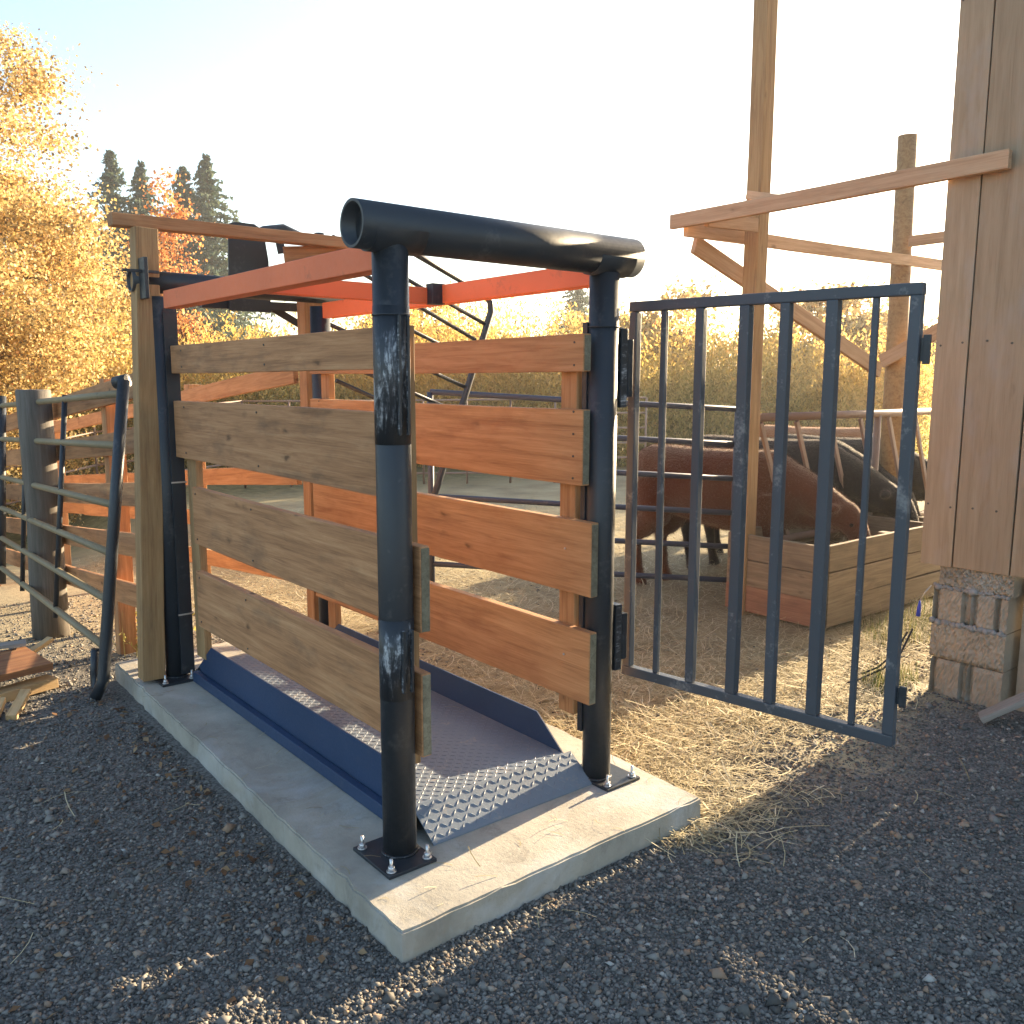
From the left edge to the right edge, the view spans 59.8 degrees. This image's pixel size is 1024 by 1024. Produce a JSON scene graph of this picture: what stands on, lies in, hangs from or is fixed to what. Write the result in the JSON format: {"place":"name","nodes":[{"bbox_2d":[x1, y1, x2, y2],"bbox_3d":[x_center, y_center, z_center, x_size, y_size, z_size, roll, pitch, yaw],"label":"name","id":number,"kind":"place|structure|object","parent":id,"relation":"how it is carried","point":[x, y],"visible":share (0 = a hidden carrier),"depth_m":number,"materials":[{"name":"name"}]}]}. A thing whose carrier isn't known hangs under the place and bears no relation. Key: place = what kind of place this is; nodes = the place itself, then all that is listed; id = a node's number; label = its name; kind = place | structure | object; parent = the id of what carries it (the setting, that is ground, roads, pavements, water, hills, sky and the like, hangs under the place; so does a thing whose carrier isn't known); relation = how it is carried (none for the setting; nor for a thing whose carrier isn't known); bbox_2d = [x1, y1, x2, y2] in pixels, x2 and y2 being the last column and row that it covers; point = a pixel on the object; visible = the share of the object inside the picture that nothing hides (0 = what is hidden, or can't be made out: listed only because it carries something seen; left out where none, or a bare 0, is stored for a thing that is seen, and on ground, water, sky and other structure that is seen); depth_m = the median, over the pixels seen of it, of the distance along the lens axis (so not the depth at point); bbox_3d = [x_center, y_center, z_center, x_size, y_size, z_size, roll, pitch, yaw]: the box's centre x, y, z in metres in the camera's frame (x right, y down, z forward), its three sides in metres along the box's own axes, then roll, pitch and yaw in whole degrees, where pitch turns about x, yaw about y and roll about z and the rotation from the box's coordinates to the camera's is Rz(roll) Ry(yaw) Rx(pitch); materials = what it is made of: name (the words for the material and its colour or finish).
{"place":"outdoors","nodes":[
{"label":"outdoors","id":0,"kind":"place"},
{"bbox_2d":[93,601,195,656],"bbox_3d":[-2.410,0.757,5.933,0.611,0.354,0.495,-7,11,-39],"label":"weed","id":1,"kind":"object","parent":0,"point":[194,628],"visible":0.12,"depth_m":5.82,"materials":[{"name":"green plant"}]},
{"bbox_2d":[0,0,960,378],"label":"sky","id":2,"kind":"structure","parent":0,"point":[619,118],"materials":[{"name":"white"}]},
{"bbox_2d":[0,547,1023,1023],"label":"gravel","id":3,"kind":"structure","parent":0,"point":[438,995],"depth_m":2.79,"materials":[{"name":"grey gravel"}]},
{"bbox_2d":[0,390,1023,1023],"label":"ground","id":4,"kind":"structure","parent":0,"point":[292,500],"depth_m":3.64,"materials":[{"name":"grey gravel"}]},
{"bbox_2d":[0,697,5,715],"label":"scrap board","id":5,"kind":"object","parent":4,"relation":"on","point":[2,702],"visible":1,"depth_m":4.57,"materials":[{"name":"brown wood"}]},
{"bbox_2d":[5,689,30,720],"bbox_3d":[-2.555,0.997,4.611,0.050,0.036,0.289,-2,16,-14],"label":"scrap board","id":6,"kind":"object","parent":4,"relation":"on","point":[17,705],"visible":1,"depth_m":4.58,"materials":[{"name":"brown wood"}]},
{"bbox_2d":[0,674,58,701],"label":"scrap board","id":7,"kind":"object","parent":4,"relation":"on","point":[36,685],"visible":0.91,"depth_m":4.86,"materials":[{"name":"brown wood"}]},
{"bbox_2d":[0,647,53,681],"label":"scrap board","id":8,"kind":"object","parent":7,"relation":"on","point":[20,662],"visible":1,"depth_m":4.92,"materials":[{"name":"brown wood"}]},
{"bbox_2d":[0,639,26,648],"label":"scrap board","id":9,"kind":"object","parent":8,"relation":"on","point":[12,644],"visible":1,"depth_m":5.18,"materials":[{"name":"grey wood"}]},
{"bbox_2d":[29,636,53,652],"bbox_3d":[-2.875,0.834,5.330,0.052,0.032,0.280,4,26,24],"label":"scrap board","id":10,"kind":"object","parent":4,"relation":"on","point":[42,644],"visible":0.54,"depth_m":5.38,"materials":[{"name":"brown wood"}]},
{"bbox_2d":[15,389,70,639],"bbox_3d":[-3.434,0.101,6.529,0.256,1.979,0.252,-7,11,-39],"label":"fence post","id":11,"kind":"object","parent":4,"relation":"on","point":[38,461],"visible":0.8,"depth_m":6.43,"materials":[{"name":"grey wood"}]},
{"bbox_2d":[0,374,131,699],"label":"pipe gate","id":12,"kind":"structure","parent":11,"relation":"attached to","point":[100,662],"depth_m":5.14,"materials":[{"name":"grey metal"}]},
{"bbox_2d":[6,431,95,504],"bbox_3d":[-7.709,-0.474,13.850,2.449,2.021,0.041,-8,12,-43],"label":"corral panel","id":13,"kind":"object","parent":4,"relation":"on","point":[69,471],"visible":0.19,"depth_m":14.36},
{"bbox_2d":[0,373,137,654],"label":"board fence","id":14,"kind":"object","parent":4,"relation":"on","point":[125,601],"visible":0.3,"depth_m":5.83,"materials":[{"name":"brown wood"}]},
{"bbox_2d":[0,21,184,525],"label":"maple tree","id":15,"kind":"object","parent":4,"relation":"on","point":[44,344],"visible":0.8,"depth_m":13.17,"materials":[{"name":"yellow plant"}]},
{"bbox_2d":[70,149,133,369],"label":"fir tree","id":16,"kind":"object","parent":4,"relation":"on","point":[112,178],"visible":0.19,"depth_m":44.84,"materials":[{"name":"green plant"}]},
{"bbox_2d":[94,159,190,371],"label":"fir tree","id":17,"kind":"object","parent":4,"relation":"on","point":[139,203],"visible":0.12,"depth_m":44.96,"materials":[{"name":"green plant"}]},
{"bbox_2d":[93,400,241,486],"bbox_3d":[-5.814,-1.001,15.263,2.459,1.799,0.041,-5,10,-32],"label":"corral panel","id":18,"kind":"object","parent":4,"relation":"on","point":[101,431],"visible":0.16,"depth_m":14.83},
{"bbox_2d":[114,166,227,379],"bbox_3d":[-7.345,-4.118,19.718,2.193,6.616,2.418,2,9,12],"label":"autumn tree","id":19,"kind":"object","parent":4,"relation":"on","point":[181,318],"visible":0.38,"depth_m":19.27,"materials":[{"name":"orange plant"}]},
{"bbox_2d":[53,371,301,579],"bbox_3d":[-3.469,-0.054,8.290,0.149,2.531,6.985,-7,11,-39],"label":"board fence","id":20,"kind":"object","parent":4,"relation":"on","point":[247,383],"visible":0.2,"depth_m":6.51,"materials":[{"name":"brown wood"}]},
{"bbox_2d":[0,688,366,1018],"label":"fallen leaves","id":21,"kind":"object","parent":4,"relation":"on","point":[309,938],"visible":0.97,"depth_m":3.21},
{"bbox_2d":[103,165,265,362],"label":"fir tree","id":22,"kind":"object","parent":4,"relation":"on","point":[182,170],"visible":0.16,"depth_m":44.97,"materials":[{"name":"green plant"}]},
{"bbox_2d":[160,153,285,342],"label":"fir tree","id":23,"kind":"object","parent":4,"relation":"on","point":[209,195],"visible":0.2,"depth_m":45.01,"materials":[{"name":"green plant"}]},
{"bbox_2d":[107,212,348,681],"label":"timber arch","id":24,"kind":"structure","parent":4,"relation":"on","point":[144,230],"depth_m":4.63,"materials":[{"name":"brown wood"}]},
{"bbox_2d":[188,328,275,398],"bbox_3d":[-7.143,-3.330,25.102,4.890,3.667,4.493,-7,11,-39],"label":"golden tree","id":25,"kind":"object","parent":4,"relation":"on","point":[232,340],"depth_m":24.39,"materials":[{"name":"yellow plant"}]},
{"bbox_2d":[241,400,373,487],"bbox_3d":[-3.618,-1.238,16.183,2.458,1.592,0.041,-2,9,-14],"label":"corral panel","id":26,"kind":"object","parent":4,"relation":"on","point":[288,401],"visible":0.12,"depth_m":15.91,"materials":[{"name":"grey metal"}]},
{"bbox_2d":[199,222,493,494],"bbox_3d":[-0.954,-0.519,5.857,2.122,2.720,0.080,-7,11,-39],"label":"cattle headgate","id":27,"kind":"object","parent":4,"relation":"on","point":[245,255],"visible":0.23,"depth_m":5.38,"materials":[{"name":"black metal"}]},
{"bbox_2d":[349,311,442,397],"bbox_3d":[-3.301,-4.042,26.515,4.252,4.672,4.344,-1,8,-10],"label":"golden tree","id":28,"kind":"object","parent":4,"relation":"on","point":[360,322],"visible":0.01,"depth_m":25.47,"materials":[{"name":"yellow plant"}]},
{"bbox_2d":[115,642,699,963],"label":"concrete slab","id":29,"kind":"structure","parent":4,"relation":"on","point":[409,920],"depth_m":3.22,"materials":[{"name":"grey concrete"}]},
{"bbox_2d":[122,198,645,879],"bbox_3d":[-0.746,-0.095,4.066,1.245,2.200,2.560,-7,11,-39],"label":"scale cage","id":30,"kind":"object","parent":29,"relation":"on","point":[372,534],"visible":0.98,"depth_m":3.53,"materials":[{"name":"black paint"}]},
{"bbox_2d":[622,282,931,746],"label":"steel gate","id":31,"kind":"structure","parent":30,"relation":"attached to","point":[918,351],"depth_m":3.12,"materials":[{"name":"grey metal"}]},
{"bbox_2d":[193,624,591,845],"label":"scale platform","id":32,"kind":"structure","parent":29,"relation":"on","point":[493,757],"depth_m":3.70,"materials":[{"name":"metal"}]},
{"bbox_2d":[133,643,685,905],"bbox_3d":[-0.775,0.928,4.233,1.344,0.123,3.134,-7,11,-39],"label":"straw","id":33,"kind":"object","parent":29,"relation":"on","point":[431,852],"visible":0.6,"depth_m":3.21,"materials":[{"name":"beige plant"}]},
{"bbox_2d":[415,398,508,483],"bbox_3d":[-1.238,-1.296,16.500,2.461,1.619,0.041,0,8,-1],"label":"corral panel","id":34,"kind":"object","parent":4,"relation":"on","point":[466,472],"visible":0.09,"depth_m":16.55,"materials":[{"name":"grey metal"}]},
{"bbox_2d":[410,284,520,402],"bbox_3d":[-1.730,-3.665,23.483,4.564,4.645,5.001,-7,11,-39],"label":"golden tree","id":35,"kind":"object","parent":4,"relation":"on","point":[438,310],"visible":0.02,"depth_m":22.95,"materials":[{"name":"yellow plant"}]},
{"bbox_2d":[2,257,935,502],"bbox_3d":[-4.024,-3.204,20.590,31.456,5.929,11.893,-2,9,-12],"label":"thicket","id":36,"kind":"object","parent":4,"relation":"on","point":[806,393],"visible":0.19,"depth_m":19.55,"materials":[{"name":"yellow plant"}]},
{"bbox_2d":[0,498,1004,963],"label":"straw","id":37,"kind":"object","parent":4,"relation":"on","point":[666,744],"visible":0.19,"depth_m":4.78,"materials":[{"name":"beige plant"}]},
{"bbox_2d":[846,628,913,683],"bbox_3d":[2.091,0.817,5.072,0.452,0.288,0.033,-3,9,-19],"label":"cable bundle","id":38,"kind":"object","parent":37,"relation":"on","point":[902,649],"visible":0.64,"depth_m":5.11,"materials":[{"name":"black rubber"}]},
{"bbox_2d":[861,631,907,674],"bbox_3d":[2.164,0.818,5.171,0.293,0.239,0.023,-2,9,-14],"label":"cable bundle","id":39,"kind":"object","parent":37,"relation":"on","point":[903,638],"visible":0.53,"depth_m":5.17,"materials":[{"name":"black rubber"}]},
{"bbox_2d":[546,288,588,334],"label":"fir tree","id":40,"kind":"object","parent":4,"relation":"on","point":[579,299],"visible":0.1,"depth_m":44.70,"materials":[{"name":"green plant"}]},
{"bbox_2d":[509,397,647,482],"bbox_3d":[1.199,-1.305,16.350,2.516,1.633,0.040,1,8,7],"label":"corral panel","id":41,"kind":"object","parent":4,"relation":"on","point":[617,457],"visible":0.13,"depth_m":16.17,"materials":[{"name":"grey metal"}]},
{"bbox_2d":[427,389,735,608],"bbox_3d":[0.526,-0.059,6.620,2.298,1.690,0.045,0,8,0],"label":"corral panel","id":42,"kind":"object","parent":4,"relation":"on","point":[433,563],"visible":0.2,"depth_m":6.59,"materials":[{"name":"grey metal"}]},
{"bbox_2d":[547,301,648,421],"bbox_3d":[2.447,-3.836,25.500,4.787,4.371,4.386,-7,11,-39],"label":"golden tree","id":43,"kind":"object","parent":4,"relation":"on","point":[579,316],"visible":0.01,"depth_m":25.33,"materials":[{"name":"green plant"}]},
{"bbox_2d":[619,274,738,392],"bbox_3d":[3.926,-4.055,24.608,4.780,4.993,5.001,-7,11,-39],"label":"golden tree","id":44,"kind":"object","parent":4,"relation":"on","point":[654,315],"visible":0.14,"depth_m":24.01,"materials":[{"name":"yellow plant"}]},
{"bbox_2d":[635,443,871,584],"bbox_3d":[1.844,0.080,7.117,2.035,1.236,0.670,6,10,33],"label":"cow","id":45,"kind":"object","parent":4,"relation":"on","point":[800,496],"visible":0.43,"depth_m":6.94},
{"bbox_2d":[680,433,919,568],"bbox_3d":[2.444,-0.032,7.742,2.109,1.282,0.695,5,10,31],"label":"cow","id":46,"kind":"object","parent":4,"relation":"on","point":[882,493],"visible":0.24,"depth_m":7.35},
{"bbox_2d":[715,435,921,554],"bbox_3d":[2.821,-0.107,8.464,2.038,1.236,0.662,5,10,32],"label":"cow","id":47,"kind":"object","parent":4,"relation":"on","point":[849,448],"visible":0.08,"depth_m":8.12},
{"bbox_2d":[759,424,880,437],"bbox_3d":[3.696,-0.361,10.171,2.117,1.278,0.702,4,9,25],"label":"cow","id":48,"kind":"object","parent":4,"relation":"on","point":[849,432],"visible":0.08,"depth_m":10.06},
{"bbox_2d":[725,512,939,631],"bbox_3d":[2.575,0.408,6.894,1.870,0.659,0.810,-7,11,-39],"label":"hay feeder","id":49,"kind":"object","parent":4,"relation":"on","point":[796,581],"visible":0.44,"depth_m":6.37,"materials":[{"name":"brown wood"}]},
{"bbox_2d":[797,532,848,544],"bbox_3d":[2.567,0.320,6.877,1.787,0.298,0.784,-7,11,-39],"label":"hay","id":50,"kind":"object","parent":49,"relation":"in","point":[838,539],"visible":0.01,"depth_m":7.32,"materials":[{"name":"plant"}]},
{"bbox_2d":[670,0,1011,615],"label":"pole structure","id":51,"kind":"object","parent":4,"relation":"on","point":[745,223],"visible":0.72,"depth_m":6.22,"materials":[{"name":"brown wood"}]},
{"bbox_2d":[759,408,930,540],"bbox_3d":[3.583,-0.176,8.057,4.610,1.521,0.064,-7,11,-39],"label":"feeding rail","id":52,"kind":"object","parent":4,"relation":"on","point":[859,414],"visible":0.28,"depth_m":7.30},
{"bbox_2d":[763,268,937,420],"bbox_3d":[8.444,-3.785,22.829,4.853,4.858,4.219,-7,11,-39],"label":"golden tree","id":53,"kind":"object","parent":4,"relation":"on","point":[853,307],"visible":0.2,"depth_m":22.06,"materials":[{"name":"yellow plant"}]},
{"bbox_2d":[788,433,927,501],"bbox_3d":[3.457,-0.150,8.775,2.030,1.235,0.670,6,10,36],"label":"cow","id":54,"kind":"object","parent":4,"relation":"on","point":[918,490],"visible":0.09,"depth_m":8.41},
{"bbox_2d":[852,596,932,694],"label":"grass","id":55,"kind":"structure","parent":4,"relation":"on","point":[879,676],"depth_m":5.85,"materials":[{"name":"plant"}]},
{"bbox_2d":[922,318,935,424],"bbox_3d":[11.513,-3.721,25.772,5.164,3.920,3.959,4,9,25],"label":"golden tree","id":56,"kind":"object","parent":4,"relation":"on","point":[927,326],"depth_m":24.70,"materials":[{"name":"yellow plant"}]},
{"bbox_2d":[921,0,1023,711],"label":"barn","id":57,"kind":"structure","parent":4,"relation":"on","point":[973,536],"depth_m":4.56,"materials":[{"name":"brown wood"}]},
{"bbox_2d":[916,585,931,616],"bbox_3d":[2.341,0.504,5.064,0.078,0.183,0.026,-1,8,-9],"label":"blue handle","id":58,"kind":"object","parent":57,"relation":"attached to","point":[918,612],"visible":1,"depth_m":5.06,"materials":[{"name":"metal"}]},
{"bbox_2d":[978,692,1023,723],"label":"grey plank","id":59,"kind":"object","parent":4,"relation":"on","point":[1010,704],"visible":1,"depth_m":4.40,"materials":[{"name":"grey wood"}]}
]}

